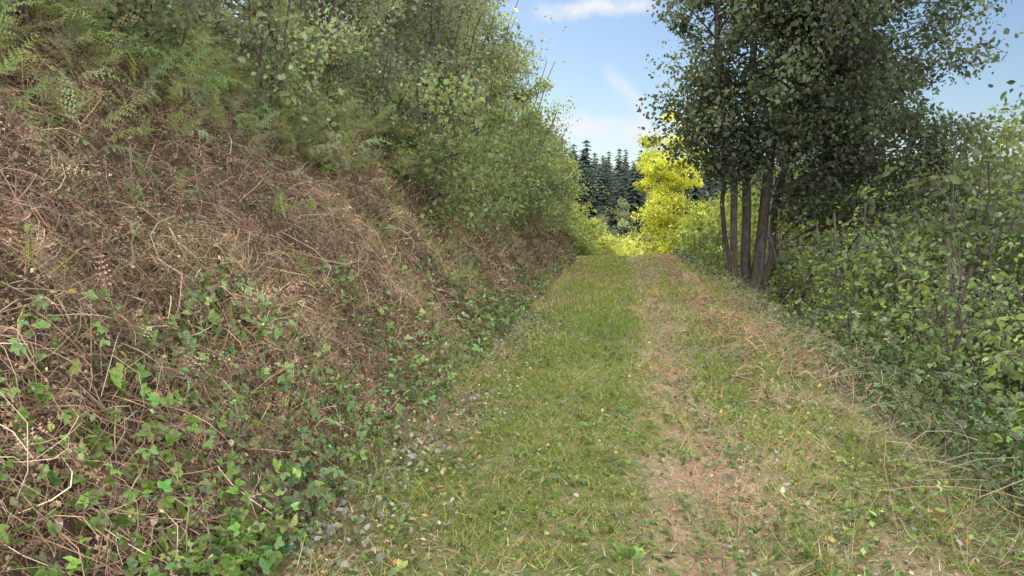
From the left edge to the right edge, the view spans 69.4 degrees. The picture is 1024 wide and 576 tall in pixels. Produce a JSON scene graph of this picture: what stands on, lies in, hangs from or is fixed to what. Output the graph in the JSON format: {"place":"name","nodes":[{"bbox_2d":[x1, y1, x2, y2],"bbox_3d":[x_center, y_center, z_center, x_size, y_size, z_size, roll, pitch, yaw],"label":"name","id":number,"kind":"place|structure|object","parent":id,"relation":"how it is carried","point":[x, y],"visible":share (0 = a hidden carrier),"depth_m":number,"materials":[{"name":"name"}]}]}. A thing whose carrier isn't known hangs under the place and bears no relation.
{"place":"outdoors","nodes":[
{"label":"outdoors","id":0,"kind":"place"},
{"bbox_2d":[0,1,1023,575],"bbox_3d":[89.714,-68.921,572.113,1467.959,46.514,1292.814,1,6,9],"label":"ground","id":1,"kind":"structure","parent":0,"point":[694,567],"depth_m":4.45,"materials":[{"name":"soil"}]},
{"bbox_2d":[0,0,110,39],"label":"hazel shrub","id":2,"kind":"object","parent":1,"relation":"on","point":[26,18],"visible":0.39,"depth_m":5.55,"materials":[{"name":"green plant"}]},
{"bbox_2d":[19,0,221,87],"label":"hazel shrub","id":3,"kind":"object","parent":1,"relation":"on","point":[182,28],"visible":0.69,"depth_m":6.44,"materials":[{"name":"green plant"}]},
{"bbox_2d":[39,0,297,50],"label":"hazel shrub","id":4,"kind":"object","parent":1,"relation":"on","point":[214,4],"visible":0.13,"depth_m":7.85,"materials":[{"name":"green plant"}]},
{"bbox_2d":[23,155,417,528],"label":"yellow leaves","id":5,"kind":"object","parent":1,"relation":"on","point":[69,290],"visible":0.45,"depth_m":3.72,"materials":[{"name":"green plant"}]},
{"bbox_2d":[0,0,452,186],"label":"bracken fern","id":6,"kind":"object","parent":1,"relation":"on","point":[220,69],"visible":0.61,"depth_m":6.71,"materials":[{"name":"green plant"}]},
{"bbox_2d":[170,0,324,106],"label":"hazel shrub","id":7,"kind":"object","parent":1,"relation":"on","point":[225,19],"visible":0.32,"depth_m":9.80,"materials":[{"name":"green plant"}]},
{"bbox_2d":[0,33,499,288],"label":"bracken fern","id":8,"kind":"object","parent":1,"relation":"on","point":[273,201],"visible":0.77,"depth_m":6.47,"materials":[{"name":"green plant"}]},
{"bbox_2d":[0,26,510,326],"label":"cut woody stems","id":9,"kind":"object","parent":1,"relation":"on","point":[238,196],"visible":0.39,"depth_m":6.54,"materials":[{"name":"brown plant"}]},
{"bbox_2d":[182,0,361,159],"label":"hazel shrub","id":10,"kind":"object","parent":1,"relation":"on","point":[275,5],"visible":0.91,"depth_m":8.09,"materials":[{"name":"green plant"}]},
{"bbox_2d":[0,0,576,575],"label":"bramble regrowth","id":11,"kind":"object","parent":1,"relation":"on","point":[262,542],"visible":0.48,"depth_m":4.02,"materials":[{"name":"green plant"}]},
{"bbox_2d":[0,0,576,575],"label":"leaf litter","id":12,"kind":"object","parent":1,"relation":"on","point":[66,350],"visible":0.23,"depth_m":5.07,"materials":[{"name":"brown plant"}]},
{"bbox_2d":[0,3,583,575],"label":"dead bracken fronds","id":13,"kind":"object","parent":1,"relation":"on","point":[150,269],"visible":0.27,"depth_m":4.85,"materials":[{"name":"brown plant"}]},
{"bbox_2d":[173,0,419,106],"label":"hazel shrub","id":14,"kind":"object","parent":1,"relation":"on","point":[372,10],"visible":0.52,"depth_m":11.64,"materials":[{"name":"green plant"}]},
{"bbox_2d":[200,0,396,165],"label":"hazel shrub","id":15,"kind":"object","parent":1,"relation":"on","point":[293,38],"visible":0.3,"depth_m":9.39,"materials":[{"name":"green plant"}]},
{"bbox_2d":[219,0,419,93],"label":"hazel shrub","id":16,"kind":"object","parent":1,"relation":"on","point":[349,11],"visible":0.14,"depth_m":13.56,"materials":[{"name":"green plant"}]},
{"bbox_2d":[277,5,389,126],"bbox_3d":[-2.781,-3.250,10.908,1.832,1.793,1.833,1,6,9],"label":"hazel shrub","id":17,"kind":"object","parent":1,"relation":"on","point":[351,64],"visible":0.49,"depth_m":10.78,"materials":[{"name":"green plant"}]},
{"bbox_2d":[231,0,457,71],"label":"ash tree","id":18,"kind":"object","parent":1,"relation":"on","point":[395,25],"visible":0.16,"depth_m":18.97,"materials":[{"name":"green plant"}]},
{"bbox_2d":[290,0,435,90],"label":"ash tree","id":19,"kind":"object","parent":1,"relation":"on","point":[396,37],"visible":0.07,"depth_m":21.96,"materials":[{"name":"green plant"}]},
{"bbox_2d":[184,288,570,575],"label":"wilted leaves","id":20,"kind":"object","parent":1,"relation":"on","point":[356,529],"visible":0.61,"depth_m":4.33,"materials":[{"name":"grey plant"}]},
{"bbox_2d":[337,47,424,145],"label":"hazel shrub","id":21,"kind":"object","parent":1,"relation":"on","point":[366,92],"visible":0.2,"depth_m":13.43,"materials":[{"name":"green plant"}]},
{"bbox_2d":[322,0,453,152],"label":"hazel shrub","id":22,"kind":"object","parent":1,"relation":"on","point":[407,99],"visible":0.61,"depth_m":12.21,"materials":[{"name":"green plant"}]},
{"bbox_2d":[314,0,483,108],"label":"hazel shrub","id":23,"kind":"object","parent":1,"relation":"on","point":[438,34],"visible":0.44,"depth_m":16.37,"materials":[{"name":"green plant"}]},
{"bbox_2d":[330,0,480,97],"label":"ash tree","id":24,"kind":"object","parent":1,"relation":"on","point":[421,31],"visible":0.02,"depth_m":26.45,"materials":[{"name":"green plant"}]},
{"bbox_2d":[346,0,512,123],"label":"ash tree","id":25,"kind":"object","parent":1,"relation":"on","point":[442,45],"visible":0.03,"depth_m":29.19,"materials":[{"name":"green plant"}]},
{"bbox_2d":[346,0,538,140],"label":"hazel shrub","id":26,"kind":"object","parent":1,"relation":"on","point":[449,41],"visible":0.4,"depth_m":18.56,"materials":[{"name":"green plant"}]},
{"bbox_2d":[365,58,531,238],"bbox_3d":[-1.188,-2.157,12.258,2.907,3.044,3.175,-1,6,-8],"label":"hazel shrub","id":27,"kind":"object","parent":1,"relation":"on","point":[499,114],"visible":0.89,"depth_m":11.86,"materials":[{"name":"green plant"}]},
{"bbox_2d":[409,65,490,140],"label":"hazel shrub","id":28,"kind":"object","parent":1,"relation":"on","point":[442,115],"visible":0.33,"depth_m":15.12,"materials":[{"name":"green plant"}]},
{"bbox_2d":[384,95,538,248],"bbox_3d":[-1.311,-2.028,13.989,3.574,3.190,2.771,1,6,9],"label":"hazel shrub","id":29,"kind":"object","parent":1,"relation":"on","point":[509,209],"visible":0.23,"depth_m":13.80,"materials":[{"name":"green plant"}]},
{"bbox_2d":[396,0,533,155],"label":"hazel shrub","id":30,"kind":"object","parent":1,"relation":"on","point":[489,27],"visible":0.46,"depth_m":21.02,"materials":[{"name":"green plant"}]},
{"bbox_2d":[0,1,939,575],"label":"dead bracken stalks","id":31,"kind":"object","parent":1,"relation":"on","point":[168,277],"visible":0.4,"depth_m":4.68,"materials":[{"name":"brown plant"}]},
{"bbox_2d":[400,1,549,139],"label":"hazel shrub","id":32,"kind":"object","parent":1,"relation":"on","point":[517,70],"visible":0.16,"depth_m":23.71,"materials":[{"name":"green plant"}]},
{"bbox_2d":[431,38,534,156],"bbox_3d":[-1.144,-6.609,29.752,4.374,7.202,4.332,3,7,27],"label":"hazel shrub","id":33,"kind":"object","parent":1,"relation":"on","point":[498,83],"visible":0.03,"depth_m":29.20,"materials":[{"name":"green plant"}]},
{"bbox_2d":[391,0,584,132],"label":"ash tree","id":34,"kind":"object","parent":1,"relation":"on","point":[536,8],"visible":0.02,"depth_m":33.33,"materials":[{"name":"green plant"}]},
{"bbox_2d":[437,0,549,158],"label":"hazel shrub","id":35,"kind":"object","parent":1,"relation":"on","point":[496,89],"visible":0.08,"depth_m":26.62,"materials":[{"name":"green plant"}]},
{"bbox_2d":[431,55,563,223],"bbox_3d":[-0.821,-2.903,15.688,3.166,4.212,2.637,3,7,29],"label":"hazel shrub","id":36,"kind":"object","parent":1,"relation":"on","point":[503,136],"visible":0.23,"depth_m":15.56,"materials":[{"name":"green plant"}]},
{"bbox_2d":[453,48,545,168],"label":"hazel shrub","id":37,"kind":"object","parent":1,"relation":"on","point":[510,96],"visible":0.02,"depth_m":32.19,"materials":[{"name":"green plant"}]},
{"bbox_2d":[443,97,571,240],"bbox_3d":[-0.093,-2.776,17.601,3.157,3.385,3.226,1,6,9],"label":"hazel shrub","id":38,"kind":"object","parent":1,"relation":"on","point":[532,194],"visible":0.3,"depth_m":17.44,"materials":[{"name":"green plant"}]},
{"bbox_2d":[0,23,1023,575],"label":"path grass","id":39,"kind":"structure","parent":1,"relation":"on","point":[604,297],"depth_m":5.14,"materials":[{"name":"green plant"}]},
{"bbox_2d":[470,31,580,183],"bbox_3d":[0.332,-5.904,26.797,4.008,6.025,3.719,-2,6,-15],"label":"birch tree","id":40,"kind":"object","parent":1,"relation":"on","point":[531,94],"visible":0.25,"depth_m":26.31,"materials":[{"name":"green plant"}]},
{"bbox_2d":[482,124,577,219],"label":"hazel shrub","id":41,"kind":"object","parent":1,"relation":"on","point":[558,188],"visible":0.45,"depth_m":19.14,"materials":[{"name":"green plant"}]},
{"bbox_2d":[487,117,574,209],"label":"hazel shrub","id":42,"kind":"object","parent":1,"relation":"on","point":[549,146],"visible":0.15,"depth_m":22.68,"materials":[{"name":"green plant"}]},
{"bbox_2d":[490,103,582,238],"bbox_3d":[0.496,-3.087,21.305,3.092,4.276,3.037,-4,7,-34],"label":"hazel shrub","id":43,"kind":"object","parent":1,"relation":"on","point":[530,132],"visible":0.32,"depth_m":20.68,"materials":[{"name":"green plant"}]},
{"bbox_2d":[507,141,569,219],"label":"hazel shrub","id":44,"kind":"object","parent":1,"relation":"on","point":[549,170],"depth_m":24.51,"materials":[{"name":"green plant"}]},
{"bbox_2d":[519,133,568,233],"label":"hazel shrub","id":45,"kind":"object","parent":1,"relation":"on","point":[557,229],"visible":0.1,"depth_m":26.32,"materials":[{"name":"green plant"}]},
{"bbox_2d":[529,133,587,221],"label":"hazel shrub","id":46,"kind":"object","parent":1,"relation":"on","point":[547,214],"visible":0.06,"depth_m":28.11,"materials":[{"name":"green plant"}]},
{"bbox_2d":[551,200,572,227],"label":"hazel shrub","id":47,"kind":"object","parent":1,"relation":"on","point":[561,211],"depth_m":31.15,"materials":[{"name":"green plant"}]},
{"bbox_2d":[545,177,587,230],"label":"hazel shrub","id":48,"kind":"object","parent":1,"relation":"on","point":[563,216],"visible":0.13,"depth_m":29.49,"materials":[{"name":"green plant"}]},
{"bbox_2d":[527,95,608,221],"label":"birch tree","id":49,"kind":"object","parent":1,"relation":"on","point":[566,161],"visible":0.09,"depth_m":30.50,"materials":[{"name":"green plant"}]},
{"bbox_2d":[555,130,587,230],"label":"birch tree","id":50,"kind":"object","parent":1,"relation":"on","point":[572,162],"visible":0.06,"depth_m":34.77,"materials":[{"name":"green plant"}]},
{"bbox_2d":[124,255,1023,575],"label":"dry straw","id":51,"kind":"object","parent":1,"relation":"on","point":[680,319],"visible":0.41,"depth_m":4.39,"materials":[{"name":"plant"}]},
{"bbox_2d":[557,169,591,237],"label":"birch tree","id":52,"kind":"object","parent":1,"relation":"on","point":[574,196],"visible":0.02,"depth_m":38.81,"materials":[{"name":"green plant"}]},
{"bbox_2d":[558,217,601,255],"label":"broadleaf bush","id":53,"kind":"object","parent":1,"relation":"on","point":[582,247],"visible":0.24,"depth_m":39.47,"materials":[{"name":"green plant"}]},
{"bbox_2d":[559,199,608,252],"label":"broadleaf bush","id":54,"kind":"object","parent":1,"relation":"on","point":[589,223],"visible":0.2,"depth_m":47.48,"materials":[{"name":"green plant"}]},
{"bbox_2d":[572,201,619,254],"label":"broadleaf bush","id":55,"kind":"object","parent":1,"relation":"on","point":[600,227],"visible":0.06,"depth_m":56.96,"materials":[{"name":"green plant"}]},
{"bbox_2d":[189,254,1023,575],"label":"path weeds","id":56,"kind":"object","parent":1,"relation":"on","point":[763,522],"visible":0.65,"depth_m":4.62,"materials":[{"name":"green plant"}]},
{"bbox_2d":[588,232,634,256],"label":"broadleaf bush","id":57,"kind":"object","parent":1,"relation":"on","point":[607,245],"visible":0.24,"depth_m":50.81,"materials":[{"name":"green plant"}]},
{"bbox_2d":[591,197,646,252],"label":"broadleaf bush","id":58,"kind":"object","parent":1,"relation":"on","point":[622,223],"visible":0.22,"depth_m":73.63,"materials":[{"name":"green plant"}]},
{"bbox_2d":[597,234,641,257],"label":"broadleaf bush","id":59,"kind":"object","parent":1,"relation":"on","point":[627,244],"visible":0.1,"depth_m":55.00,"materials":[{"name":"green plant"}]},
{"bbox_2d":[235,264,1023,575],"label":"fallen leaves","id":60,"kind":"object","parent":1,"relation":"on","point":[831,539],"visible":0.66,"depth_m":4.48,"materials":[{"name":"plant"}]},
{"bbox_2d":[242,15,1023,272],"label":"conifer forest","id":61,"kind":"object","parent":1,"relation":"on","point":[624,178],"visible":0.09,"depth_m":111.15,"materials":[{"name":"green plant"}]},
{"bbox_2d":[624,235,658,256],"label":"broadleaf bush","id":62,"kind":"object","parent":1,"relation":"on","point":[642,244],"visible":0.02,"depth_m":57.75,"materials":[{"name":"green plant"}]},
{"bbox_2d":[616,206,708,257],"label":"bush","id":63,"kind":"object","parent":1,"relation":"on","point":[650,247],"visible":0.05,"depth_m":43.01,"materials":[{"name":"green plant"}]},
{"bbox_2d":[359,315,974,575],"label":"clover patch","id":64,"kind":"object","parent":1,"relation":"on","point":[639,554],"visible":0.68,"depth_m":4.59,"materials":[{"name":"green plant"}]},
{"bbox_2d":[628,107,715,254],"bbox_3d":[8.017,-4.382,35.668,4.771,9.100,4.446,1,6,9],"label":"yellow ash tree","id":65,"kind":"object","parent":1,"relation":"on","point":[672,178],"visible":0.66,"depth_m":35.43,"materials":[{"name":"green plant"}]},
{"bbox_2d":[670,221,729,266],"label":"hazel sapling","id":66,"kind":"object","parent":1,"relation":"on","point":[700,244],"visible":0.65,"depth_m":23.28,"materials":[{"name":"green plant"}]},
{"bbox_2d":[702,228,752,277],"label":"hazel sapling","id":67,"kind":"object","parent":1,"relation":"on","point":[721,259],"visible":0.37,"depth_m":20.27,"materials":[{"name":"green plant"}]},
{"bbox_2d":[666,182,805,296],"bbox_3d":[8.396,-1.532,28.944,4.927,5.201,5.338,-6,8,-45],"label":"bush","id":68,"kind":"object","parent":1,"relation":"on","point":[698,218],"visible":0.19,"depth_m":28.77,"materials":[{"name":"green plant"}]},
{"bbox_2d":[679,155,877,319],"bbox_3d":[8.503,-1.581,23.774,6.237,5.930,5.800,1,6,9],"label":"broadleaf tree","id":69,"kind":"object","parent":1,"relation":"on","point":[786,227],"visible":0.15,"depth_m":23.49,"materials":[{"name":"green plant"}]},
{"bbox_2d":[752,194,849,322],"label":"broadleaf tree","id":70,"kind":"object","parent":1,"relation":"on","point":[806,253],"visible":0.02,"depth_m":33.64,"materials":[{"name":"green plant"}]},
{"bbox_2d":[754,229,861,330],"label":"hazel sapling","id":71,"kind":"object","parent":1,"relation":"on","point":[786,261],"visible":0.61,"depth_m":13.83,"materials":[{"name":"green plant"}]},
{"bbox_2d":[636,0,1023,294],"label":"maple tree","id":72,"kind":"object","parent":1,"relation":"on","point":[827,86],"visible":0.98,"depth_m":15.97,"materials":[{"name":"green plant"}]},
{"bbox_2d":[773,222,913,353],"bbox_3d":[5.313,0.148,11.885,1.907,2.410,1.874,-3,7,-28],"label":"hazel sapling","id":73,"kind":"object","parent":1,"relation":"on","point":[848,295],"visible":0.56,"depth_m":11.91,"materials":[{"name":"green plant"}]},
{"bbox_2d":[669,247,1023,572],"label":"bramble patch","id":74,"kind":"object","parent":1,"relation":"on","point":[1006,418],"visible":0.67,"depth_m":5.78,"materials":[{"name":"green plant"}]},
{"bbox_2d":[773,202,926,362],"bbox_3d":[4.593,0.073,10.092,1.611,2.470,1.463,-3,7,-25],"label":"hazel sapling","id":75,"kind":"object","parent":1,"relation":"on","point":[852,263],"visible":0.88,"depth_m":9.91,"materials":[{"name":"green plant"}]},
{"bbox_2d":[679,254,1023,575],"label":"verge grass","id":76,"kind":"structure","parent":1,"relation":"on","point":[925,458],"depth_m":4.60,"materials":[{"name":"green plant"}]},
{"bbox_2d":[691,267,1023,575],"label":"dry stems","id":77,"kind":"object","parent":1,"relation":"on","point":[876,396],"visible":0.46,"depth_m":5.17,"materials":[{"name":"beige plant"}]},
{"bbox_2d":[706,138,1023,447],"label":"broadleaf tree","id":78,"kind":"object","parent":1,"relation":"on","point":[1014,227],"visible":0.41,"depth_m":11.20,"materials":[{"name":"green plant"}]},
{"bbox_2d":[758,107,1023,401],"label":"broadleaf tree","id":79,"kind":"object","parent":1,"relation":"on","point":[898,214],"visible":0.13,"depth_m":15.95,"materials":[{"name":"green plant"}]},
{"bbox_2d":[784,96,1006,386],"bbox_3d":[12.515,-1.572,23.841,6.959,9.914,7.494,1,6,9],"label":"broadleaf tree","id":80,"kind":"object","parent":1,"relation":"on","point":[865,197],"visible":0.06,"depth_m":24.15,"materials":[{"name":"green plant"}]},
{"bbox_2d":[818,178,1005,371],"bbox_3d":[17.361,-0.511,30.529,6.860,10.397,8.407,-4,7,-34],"label":"broadleaf tree","id":81,"kind":"object","parent":1,"relation":"on","point":[877,233],"visible":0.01,"depth_m":31.75,"materials":[{"name":"green plant"}]},
{"bbox_2d":[843,102,1023,461],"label":"broadleaf tree","id":82,"kind":"object","parent":1,"relation":"on","point":[1004,130],"visible":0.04,"depth_m":16.35,"materials":[{"name":"green plant"}]},
{"bbox_2d":[857,230,1012,414],"bbox_3d":[4.895,0.532,8.573,1.743,2.368,1.502,-4,7,-32],"label":"hazel sapling","id":83,"kind":"object","parent":1,"relation":"on","point":[922,262],"visible":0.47,"depth_m":8.59,"materials":[{"name":"green plant"}]},
{"bbox_2d":[853,237,1023,432],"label":"hazel sapling","id":84,"kind":"object","parent":1,"relation":"on","point":[958,306],"visible":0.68,"depth_m":7.33,"materials":[{"name":"green plant"}]},
{"bbox_2d":[895,144,1023,455],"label":"broadleaf tree","id":85,"kind":"object","parent":1,"relation":"on","point":[976,171],"visible":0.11,"depth_m":12.99,"materials":[{"name":"green plant"}]},
{"bbox_2d":[902,227,1023,443],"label":"hazel sapling","id":86,"kind":"object","parent":1,"relation":"on","point":[1000,275],"visible":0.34,"depth_m":9.01,"materials":[{"name":"green plant"}]},
{"bbox_2d":[903,103,1023,405],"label":"broadleaf tree","id":87,"kind":"object","parent":1,"relation":"on","point":[1013,129],"visible":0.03,"depth_m":20.61,"materials":[{"name":"green plant"}]},
{"bbox_2d":[944,313,1023,468],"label":"hazel sapling","id":88,"kind":"object","parent":1,"relation":"on","point":[1006,344],"visible":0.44,"depth_m":5.95,"materials":[{"name":"green plant"}]},
{"bbox_2d":[957,384,1023,525],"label":"hazel sapling","id":89,"kind":"object","parent":1,"relation":"on","point":[992,438],"visible":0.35,"depth_m":4.82,"materials":[{"name":"green plant"}]},
{"bbox_2d":[964,287,1023,432],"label":"hazel sapling","id":90,"kind":"object","parent":1,"relation":"on","point":[991,371],"visible":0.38,"depth_m":6.95,"materials":[{"name":"green plant"}]},
{"bbox_2d":[965,0,1023,135],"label":"oak tree","id":91,"kind":"object","parent":1,"relation":"on","point":[996,58],"visible":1,"depth_m":6.07,"materials":[{"name":"green plant"}]},
{"bbox_2d":[973,122,1023,411],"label":"broadleaf tree","id":92,"kind":"object","parent":1,"relation":"on","point":[1009,180],"visible":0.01,"depth_m":30.73,"materials":[{"name":"green plant"}]},
{"bbox_2d":[993,117,1023,384],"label":"broadleaf tree","id":93,"kind":"object","parent":1,"relation":"on","point":[1020,127],"visible":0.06,"depth_m":25.09,"materials":[{"name":"green plant"}]},
{"bbox_2d":[222,0,1023,179],"label":"sky","id":94,"kind":"structure","parent":0,"point":[603,71],"materials":[{"name":"blue"}]}
]}

